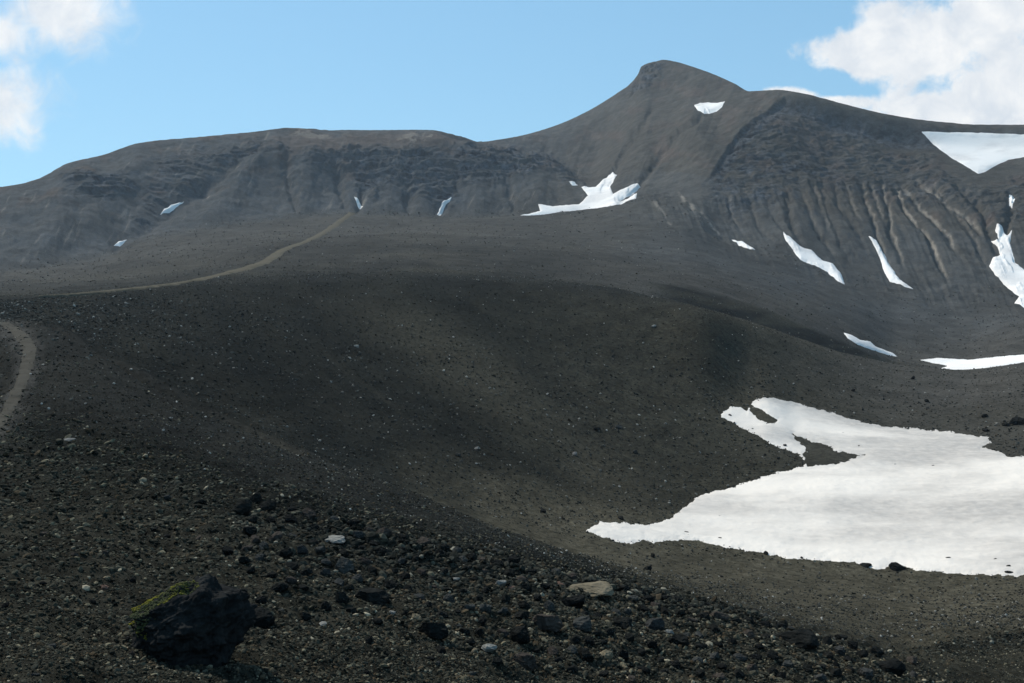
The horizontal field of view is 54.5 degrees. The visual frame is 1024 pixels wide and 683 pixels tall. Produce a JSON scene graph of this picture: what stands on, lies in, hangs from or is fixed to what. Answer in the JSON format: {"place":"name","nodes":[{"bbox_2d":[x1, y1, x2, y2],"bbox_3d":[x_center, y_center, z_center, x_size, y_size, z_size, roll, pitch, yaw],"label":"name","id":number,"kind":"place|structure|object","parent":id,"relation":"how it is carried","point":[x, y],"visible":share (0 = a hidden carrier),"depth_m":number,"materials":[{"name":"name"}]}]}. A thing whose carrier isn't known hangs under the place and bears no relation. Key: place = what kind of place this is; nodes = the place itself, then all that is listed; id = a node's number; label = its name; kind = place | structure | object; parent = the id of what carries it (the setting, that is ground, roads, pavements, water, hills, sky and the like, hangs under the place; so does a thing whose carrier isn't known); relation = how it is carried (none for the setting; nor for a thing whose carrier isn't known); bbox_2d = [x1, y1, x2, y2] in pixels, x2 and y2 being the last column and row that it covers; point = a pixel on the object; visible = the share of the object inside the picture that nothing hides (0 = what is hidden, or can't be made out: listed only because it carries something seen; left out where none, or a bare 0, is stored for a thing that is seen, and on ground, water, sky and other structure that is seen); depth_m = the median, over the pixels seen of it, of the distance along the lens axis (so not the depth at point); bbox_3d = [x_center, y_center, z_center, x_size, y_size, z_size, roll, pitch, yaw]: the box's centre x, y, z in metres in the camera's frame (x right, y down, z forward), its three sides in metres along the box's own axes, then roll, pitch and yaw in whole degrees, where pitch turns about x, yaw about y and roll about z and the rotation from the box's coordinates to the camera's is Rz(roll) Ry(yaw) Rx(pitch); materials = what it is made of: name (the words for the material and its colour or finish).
{"place":"outdoors","nodes":[
{"label":"outdoors","id":0,"kind":"place"},
{"bbox_2d":[0,60,1023,367],"bbox_3d":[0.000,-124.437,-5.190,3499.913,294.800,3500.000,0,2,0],"label":"mountain","id":1,"kind":"structure","parent":0,"point":[836,184],"depth_m":623.36,"materials":[{"name":"stone"}]},
{"bbox_2d":[38,212,354,297],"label":"path","id":2,"kind":"structure","parent":1,"relation":"on","point":[276,255],"depth_m":254.48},
{"bbox_2d":[437,197,451,215],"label":"snow patch","id":3,"kind":"object","parent":1,"relation":"on","point":[443,205],"visible":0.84,"depth_m":714.30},
{"bbox_2d":[0,194,1023,370],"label":"distant scree","id":4,"kind":"structure","parent":1,"relation":"on","point":[515,273],"depth_m":369.03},
{"bbox_2d":[160,202,182,214],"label":"snow patch","id":5,"kind":"object","parent":4,"relation":"on","point":[170,208],"visible":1,"depth_m":647.02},
{"bbox_2d":[523,172,639,215],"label":"snow patch","id":6,"kind":"object","parent":1,"relation":"on","point":[600,194],"visible":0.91,"depth_m":698.11,"materials":[{"name":"snow"}]},
{"bbox_2d":[694,101,724,113],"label":"snow patch","id":7,"kind":"object","parent":1,"relation":"on","point":[707,108],"visible":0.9,"depth_m":848.74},
{"bbox_2d":[732,240,754,249],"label":"snow patch","id":8,"kind":"object","parent":1,"relation":"on","point":[742,244],"visible":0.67,"depth_m":556.13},
{"bbox_2d":[783,232,843,283],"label":"snow patch","id":9,"kind":"object","parent":1,"relation":"on","point":[809,256],"visible":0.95,"depth_m":534.50,"materials":[{"name":"snow"}]},
{"bbox_2d":[844,333,895,355],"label":"snow patch","id":10,"kind":"object","parent":1,"relation":"on","point":[866,344],"visible":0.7,"depth_m":320.13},
{"bbox_2d":[869,236,912,288],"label":"snow patch","id":11,"kind":"object","parent":1,"relation":"on","point":[889,271],"visible":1,"depth_m":534.05,"materials":[{"name":"snow"}]},
{"bbox_2d":[922,131,1023,173],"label":"snow patch","id":12,"kind":"object","parent":1,"relation":"on","point":[978,153],"visible":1,"depth_m":719.39,"materials":[{"name":"snow"}]},
{"bbox_2d":[922,355,1023,369],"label":"snow patch","id":13,"kind":"object","parent":1,"relation":"on","point":[958,364],"visible":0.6,"depth_m":333.30,"materials":[{"name":"snow"}]},
{"bbox_2d":[989,223,1023,306],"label":"snow patch","id":14,"kind":"object","parent":1,"relation":"on","point":[1007,270],"visible":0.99,"depth_m":527.78,"materials":[{"name":"snow"}]},
{"bbox_2d":[0,270,1023,610],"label":"hillside","id":15,"kind":"structure","parent":0,"point":[588,318],"depth_m":121.25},
{"bbox_2d":[0,268,1023,648],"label":"scree","id":16,"kind":"structure","parent":15,"relation":"on","point":[524,540],"depth_m":96.29,"materials":[{"name":"gravel"}]},
{"bbox_2d":[586,397,1023,576],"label":"snow patch","id":17,"kind":"object","parent":15,"relation":"on","point":[892,494],"visible":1,"depth_m":93.89,"materials":[{"name":"snow"}]},
{"bbox_2d":[888,562,906,570],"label":"stone","id":18,"kind":"object","parent":17,"relation":"on","point":[894,566],"visible":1,"depth_m":73.70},
{"bbox_2d":[1009,416,1023,424],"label":"stone","id":19,"kind":"object","parent":15,"relation":"on","point":[1016,420],"visible":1,"depth_m":138.39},
{"bbox_2d":[0,321,1023,682],"bbox_3d":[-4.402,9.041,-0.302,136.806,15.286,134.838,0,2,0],"label":"ground","id":20,"kind":"structure","parent":0,"point":[152,411],"depth_m":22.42,"materials":[{"name":"gravel"}]},
{"bbox_2d":[0,322,35,431],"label":"path","id":21,"kind":"structure","parent":20,"relation":"on","point":[22,378],"depth_m":41.39,"materials":[{"name":"grey soil"}]},
{"bbox_2d":[128,574,257,667],"bbox_3d":[-2.268,2.074,7.114,0.890,0.840,0.832,-1,3,-18],"label":"boulder","id":22,"kind":"object","parent":20,"relation":"on","point":[206,620],"visible":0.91,"depth_m":6.84,"materials":[{"name":"stone"}]},
{"bbox_2d":[222,546,232,554],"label":"stone","id":23,"kind":"object","parent":20,"relation":"on","point":[226,550],"visible":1,"depth_m":13.70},
{"bbox_2d":[231,499,251,514],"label":"stone","id":24,"kind":"object","parent":20,"relation":"on","point":[242,507],"visible":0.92,"depth_m":18.21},
{"bbox_2d":[238,557,250,562],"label":"stone","id":25,"kind":"object","parent":20,"relation":"on","point":[244,560],"visible":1,"depth_m":12.35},
{"bbox_2d":[243,526,256,533],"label":"stone","id":26,"kind":"object","parent":20,"relation":"on","point":[250,529],"visible":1,"depth_m":15.75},
{"bbox_2d":[250,492,261,502],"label":"stone","id":27,"kind":"object","parent":20,"relation":"on","point":[256,497],"visible":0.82,"depth_m":19.90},
{"bbox_2d":[255,595,267,603],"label":"stone","id":28,"kind":"object","parent":20,"relation":"on","point":[262,599],"visible":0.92,"depth_m":10.18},
{"bbox_2d":[253,607,274,628],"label":"stone","id":29,"kind":"object","parent":20,"relation":"on","point":[264,619],"visible":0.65,"depth_m":9.46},
{"bbox_2d":[258,499,276,511],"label":"stone","id":30,"kind":"object","parent":20,"relation":"on","point":[269,505],"visible":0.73,"depth_m":19.62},
{"bbox_2d":[267,531,282,541],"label":"stone","id":31,"kind":"object","parent":20,"relation":"on","point":[275,536],"visible":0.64,"depth_m":15.23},
{"bbox_2d":[270,582,288,592],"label":"stone","id":32,"kind":"object","parent":20,"relation":"on","point":[281,587],"visible":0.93,"depth_m":11.23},
{"bbox_2d":[275,547,293,558],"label":"stone","id":33,"kind":"object","parent":20,"relation":"on","point":[286,553],"visible":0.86,"depth_m":13.68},
{"bbox_2d":[284,514,296,522],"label":"stone","id":34,"kind":"object","parent":20,"relation":"on","point":[289,518],"visible":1,"depth_m":18.01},
{"bbox_2d":[284,577,296,583],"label":"stone","id":35,"kind":"object","parent":20,"relation":"on","point":[291,580],"visible":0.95,"depth_m":11.46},
{"bbox_2d":[286,561,297,569],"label":"stone","id":36,"kind":"object","parent":20,"relation":"on","point":[293,565],"visible":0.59,"depth_m":13.16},
{"bbox_2d":[297,545,307,553],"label":"stone","id":37,"kind":"object","parent":20,"relation":"on","point":[302,549],"visible":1,"depth_m":14.52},
{"bbox_2d":[300,611,311,619],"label":"stone","id":38,"kind":"object","parent":20,"relation":"on","point":[306,615],"visible":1,"depth_m":10.42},
{"bbox_2d":[300,568,312,575],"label":"stone","id":39,"kind":"object","parent":20,"relation":"on","point":[307,571],"visible":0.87,"depth_m":13.02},
{"bbox_2d":[302,507,315,519],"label":"stone","id":40,"kind":"object","parent":20,"relation":"on","point":[307,512],"visible":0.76,"depth_m":19.19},
{"bbox_2d":[314,546,325,553],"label":"stone","id":41,"kind":"object","parent":20,"relation":"on","point":[320,549],"visible":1,"depth_m":14.70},
{"bbox_2d":[319,568,330,576],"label":"stone","id":42,"kind":"object","parent":20,"relation":"on","point":[324,571],"visible":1,"depth_m":13.28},
{"bbox_2d":[320,601,331,610],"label":"stone","id":43,"kind":"object","parent":20,"relation":"on","point":[326,605],"visible":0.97,"depth_m":10.80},
{"bbox_2d":[321,558,331,565],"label":"stone","id":44,"kind":"object","parent":20,"relation":"on","point":[326,562],"visible":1,"depth_m":14.10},
{"bbox_2d":[325,535,344,543],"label":"stone","id":45,"kind":"object","parent":20,"relation":"on","point":[335,539],"visible":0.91,"depth_m":16.52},
{"bbox_2d":[334,591,349,603],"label":"stone","id":46,"kind":"object","parent":20,"relation":"on","point":[341,597],"visible":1,"depth_m":11.39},
{"bbox_2d":[337,549,348,556],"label":"stone","id":47,"kind":"object","parent":20,"relation":"on","point":[343,552],"visible":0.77,"depth_m":14.74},
{"bbox_2d":[335,557,354,573],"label":"stone","id":48,"kind":"object","parent":20,"relation":"on","point":[343,565],"visible":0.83,"depth_m":14.06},
{"bbox_2d":[347,518,359,525],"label":"stone","id":49,"kind":"object","parent":20,"relation":"on","point":[354,521],"visible":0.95,"depth_m":19.09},
{"bbox_2d":[351,574,362,582],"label":"stone","id":50,"kind":"object","parent":20,"relation":"on","point":[358,578],"visible":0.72,"depth_m":13.56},
{"bbox_2d":[353,531,362,537],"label":"stone","id":51,"kind":"object","parent":20,"relation":"on","point":[357,534],"visible":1,"depth_m":17.42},
{"bbox_2d":[358,557,371,565],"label":"stone","id":52,"kind":"object","parent":20,"relation":"on","point":[365,560],"visible":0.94,"depth_m":14.63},
{"bbox_2d":[354,587,389,605],"bbox_3d":[-1.702,3.092,12.083,0.420,0.176,0.297,2,3,32],"label":"stone","id":53,"kind":"object","parent":20,"relation":"on","point":[376,596],"visible":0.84,"depth_m":11.99,"materials":[{"name":"stone"}]},
{"bbox_2d":[372,618,382,624],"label":"stone","id":54,"kind":"object","parent":20,"relation":"on","point":[377,621],"visible":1,"depth_m":11.00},
{"bbox_2d":[375,547,389,555],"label":"stone","id":55,"kind":"object","parent":20,"relation":"on","point":[383,550],"visible":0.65,"depth_m":16.36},
{"bbox_2d":[376,527,391,535],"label":"stone","id":56,"kind":"object","parent":20,"relation":"on","point":[385,530],"visible":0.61,"depth_m":18.54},
{"bbox_2d":[383,580,397,588],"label":"stone","id":57,"kind":"object","parent":20,"relation":"on","point":[389,584],"visible":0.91,"depth_m":13.38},
{"bbox_2d":[397,573,409,580],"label":"stone","id":58,"kind":"object","parent":20,"relation":"on","point":[404,576],"visible":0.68,"depth_m":14.20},
{"bbox_2d":[417,536,431,544],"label":"stone","id":59,"kind":"object","parent":20,"relation":"on","point":[423,540],"visible":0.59,"depth_m":18.76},
{"bbox_2d":[419,622,448,639],"bbox_3d":[-0.882,3.243,11.155,0.350,0.223,0.205,2,3,37],"label":"stone","id":60,"kind":"object","parent":20,"relation":"on","point":[436,630],"visible":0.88,"depth_m":11.08,"materials":[{"name":"stone"}]},
{"bbox_2d":[436,645,445,653],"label":"stone","id":61,"kind":"object","parent":20,"relation":"on","point":[440,649],"visible":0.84,"depth_m":10.80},
{"bbox_2d":[443,593,454,602],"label":"stone","id":62,"kind":"object","parent":20,"relation":"on","point":[447,597],"visible":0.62,"depth_m":13.59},
{"bbox_2d":[463,604,474,610],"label":"stone","id":63,"kind":"object","parent":20,"relation":"on","point":[470,606],"visible":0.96,"depth_m":12.98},
{"bbox_2d":[477,616,485,625],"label":"stone","id":64,"kind":"object","parent":20,"relation":"on","point":[482,620],"visible":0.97,"depth_m":12.54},
{"bbox_2d":[479,604,491,613],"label":"stone","id":65,"kind":"object","parent":20,"relation":"on","point":[483,607],"visible":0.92,"depth_m":13.16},
{"bbox_2d":[481,644,496,651],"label":"stone","id":66,"kind":"object","parent":20,"relation":"on","point":[488,647],"visible":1,"depth_m":11.14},
{"bbox_2d":[492,656,502,665],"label":"stone","id":67,"kind":"object","parent":20,"relation":"on","point":[497,660],"visible":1,"depth_m":10.70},
{"bbox_2d":[501,594,510,603],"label":"stone","id":68,"kind":"object","parent":20,"relation":"on","point":[505,598],"visible":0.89,"depth_m":14.65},
{"bbox_2d":[503,568,514,576],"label":"stone","id":69,"kind":"object","parent":20,"relation":"on","point":[509,572],"visible":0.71,"depth_m":17.65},
{"bbox_2d":[507,555,520,563],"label":"stone","id":70,"kind":"object","parent":20,"relation":"on","point":[514,558],"visible":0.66,"depth_m":20.34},
{"bbox_2d":[509,626,529,643],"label":"stone","id":71,"kind":"object","parent":20,"relation":"on","point":[518,634],"visible":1,"depth_m":12.36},
{"bbox_2d":[514,611,528,619],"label":"stone","id":72,"kind":"object","parent":20,"relation":"on","point":[522,614],"visible":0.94,"depth_m":13.37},
{"bbox_2d":[518,601,530,608],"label":"stone","id":73,"kind":"object","parent":20,"relation":"on","point":[523,604],"visible":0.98,"depth_m":14.49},
{"bbox_2d":[512,652,537,670],"bbox_3d":[0.122,3.626,11.295,0.238,0.209,0.280,-2,3,-36],"label":"stone","id":74,"kind":"object","parent":20,"relation":"on","point":[526,661],"visible":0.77,"depth_m":11.21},
{"bbox_2d":[532,614,562,631],"bbox_3d":[0.466,3.766,13.347,0.415,0.237,0.254,1,3,26],"label":"stone","id":75,"kind":"object","parent":20,"relation":"on","point":[545,622],"visible":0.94,"depth_m":13.26,"materials":[{"name":"stone"}]},
{"bbox_2d":[543,600,554,611],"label":"stone","id":76,"kind":"object","parent":20,"relation":"on","point":[549,605],"visible":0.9,"depth_m":15.05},
{"bbox_2d":[547,646,557,655],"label":"stone","id":77,"kind":"object","parent":20,"relation":"on","point":[552,650],"visible":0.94,"depth_m":12.38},
{"bbox_2d":[561,594,585,608],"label":"stone","id":78,"kind":"object","parent":20,"relation":"on","point":[576,601],"visible":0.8,"depth_m":16.17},
{"bbox_2d":[570,635,580,642],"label":"stone","id":79,"kind":"object","parent":20,"relation":"on","point":[575,638],"visible":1,"depth_m":13.15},
{"bbox_2d":[572,616,591,632],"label":"stone","id":80,"kind":"object","parent":20,"relation":"on","point":[583,624],"visible":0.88,"depth_m":14.22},
{"bbox_2d":[579,648,594,661],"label":"stone","id":81,"kind":"object","parent":20,"relation":"on","point":[585,654],"visible":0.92,"depth_m":12.67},
{"bbox_2d":[584,635,594,644],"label":"stone","id":82,"kind":"object","parent":20,"relation":"on","point":[588,640],"visible":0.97,"depth_m":13.35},
{"bbox_2d":[569,581,613,596],"bbox_3d":[1.421,4.393,17.714,0.799,0.219,0.700,1,1,8],"label":"stone","id":83,"kind":"object","parent":20,"relation":"on","point":[597,588],"visible":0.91,"depth_m":17.56,"materials":[{"name":"stone"}]},
{"bbox_2d":[599,650,612,660],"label":"stone","id":84,"kind":"object","parent":20,"relation":"on","point":[607,654],"visible":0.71,"depth_m":13.05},
{"bbox_2d":[613,617,631,628],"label":"stone","id":85,"kind":"object","parent":20,"relation":"on","point":[623,622],"visible":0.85,"depth_m":15.22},
{"bbox_2d":[617,649,628,660],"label":"stone","id":86,"kind":"object","parent":20,"relation":"on","point":[623,654],"visible":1,"depth_m":13.44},
{"bbox_2d":[625,633,634,641],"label":"stone","id":87,"kind":"object","parent":20,"relation":"on","point":[629,637],"visible":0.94,"depth_m":14.65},
{"bbox_2d":[636,666,650,673],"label":"stone","id":88,"kind":"object","parent":20,"relation":"on","point":[645,670],"visible":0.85,"depth_m":13.31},
{"bbox_2d":[646,640,657,648],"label":"stone","id":89,"kind":"object","parent":20,"relation":"on","point":[651,644],"visible":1,"depth_m":14.72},
{"bbox_2d":[645,618,664,630],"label":"stone","id":90,"kind":"object","parent":20,"relation":"on","point":[656,624],"visible":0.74,"depth_m":16.27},
{"bbox_2d":[670,659,680,669],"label":"stone","id":91,"kind":"object","parent":20,"relation":"on","point":[676,664],"visible":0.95,"depth_m":14.14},
{"bbox_2d":[669,634,689,647],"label":"stone","id":92,"kind":"object","parent":20,"relation":"on","point":[680,639],"visible":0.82,"depth_m":15.52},
{"bbox_2d":[695,668,704,677],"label":"stone","id":93,"kind":"object","parent":20,"relation":"on","point":[700,672],"visible":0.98,"depth_m":14.04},
{"bbox_2d":[697,612,709,620],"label":"stone","id":94,"kind":"object","parent":20,"relation":"on","point":[705,615],"visible":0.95,"depth_m":19.27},
{"bbox_2d":[709,623,718,632],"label":"stone","id":95,"kind":"object","parent":20,"relation":"on","point":[713,627],"visible":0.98,"depth_m":17.96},
{"bbox_2d":[712,672,725,679],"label":"stone","id":96,"kind":"object","parent":20,"relation":"on","point":[721,676],"visible":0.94,"depth_m":14.05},
{"bbox_2d":[710,611,728,620],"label":"stone","id":97,"kind":"object","parent":20,"relation":"on","point":[719,615],"visible":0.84,"depth_m":19.47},
{"bbox_2d":[734,669,744,678],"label":"stone","id":98,"kind":"object","parent":20,"relation":"on","point":[738,673],"visible":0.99,"depth_m":14.52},
{"bbox_2d":[733,653,747,661],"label":"stone","id":99,"kind":"object","parent":20,"relation":"on","point":[741,657],"visible":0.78,"depth_m":16.56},
{"bbox_2d":[743,629,754,637],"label":"stone","id":100,"kind":"object","parent":20,"relation":"on","point":[749,633],"visible":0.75,"depth_m":18.77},
{"bbox_2d":[747,663,756,671],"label":"stone","id":101,"kind":"object","parent":20,"relation":"on","point":[751,667],"visible":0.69,"depth_m":15.40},
{"bbox_2d":[766,649,778,660],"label":"stone","id":102,"kind":"object","parent":20,"relation":"on","point":[772,654],"visible":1,"depth_m":17.28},
{"bbox_2d":[767,666,778,675],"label":"stone","id":103,"kind":"object","parent":20,"relation":"on","point":[773,669],"visible":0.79,"depth_m":16.50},
{"bbox_2d":[781,660,792,667],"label":"stone","id":104,"kind":"object","parent":20,"relation":"on","point":[787,663],"visible":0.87,"depth_m":17.17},
{"bbox_2d":[774,628,818,649],"bbox_3d":[6.006,6.289,21.081,0.949,0.418,0.777,-1,-4,10],"label":"stone","id":105,"kind":"object","parent":20,"relation":"on","point":[807,639],"visible":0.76,"depth_m":20.87,"materials":[{"name":"stone"}]},
{"bbox_2d":[802,663,812,672],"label":"stone","id":106,"kind":"object","parent":20,"relation":"on","point":[807,668],"visible":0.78,"depth_m":17.61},
{"bbox_2d":[814,673,826,681],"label":"stone","id":107,"kind":"object","parent":20,"relation":"on","point":[821,677],"visible":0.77,"depth_m":17.29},
{"bbox_2d":[822,636,832,645],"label":"stone","id":108,"kind":"object","parent":20,"relation":"on","point":[827,640],"visible":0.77,"depth_m":22.79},
{"bbox_2d":[829,668,841,677],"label":"stone","id":109,"kind":"object","parent":20,"relation":"on","point":[835,672],"visible":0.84,"depth_m":18.43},
{"bbox_2d":[834,645,845,655],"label":"stone","id":110,"kind":"object","parent":20,"relation":"on","point":[840,650],"visible":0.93,"depth_m":21.88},
{"bbox_2d":[847,640,857,649],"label":"stone","id":111,"kind":"object","parent":20,"relation":"on","point":[852,644],"visible":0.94,"depth_m":23.43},
{"bbox_2d":[855,650,868,657],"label":"stone","id":112,"kind":"object","parent":20,"relation":"on","point":[862,653],"visible":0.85,"depth_m":22.87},
{"bbox_2d":[857,667,873,679],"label":"stone","id":113,"kind":"object","parent":20,"relation":"on","point":[867,673],"visible":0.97,"depth_m":20.46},
{"bbox_2d":[870,645,883,655],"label":"stone","id":114,"kind":"object","parent":20,"relation":"on","point":[874,649],"visible":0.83,"depth_m":23.97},
{"bbox_2d":[878,658,905,676],"bbox_3d":[8.543,7.431,22.601,0.711,0.407,0.499,-4,-3,-8],"label":"stone","id":115,"kind":"object","parent":20,"relation":"on","point":[895,666],"visible":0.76,"depth_m":22.46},
{"bbox_2d":[906,656,917,663],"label":"stone","id":116,"kind":"object","parent":20,"relation":"on","point":[911,659],"visible":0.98,"depth_m":27.47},
{"bbox_2d":[0,0,1023,186],"label":"sky","id":117,"kind":"structure","parent":0,"point":[80,79],"materials":[{"name":"blue"}]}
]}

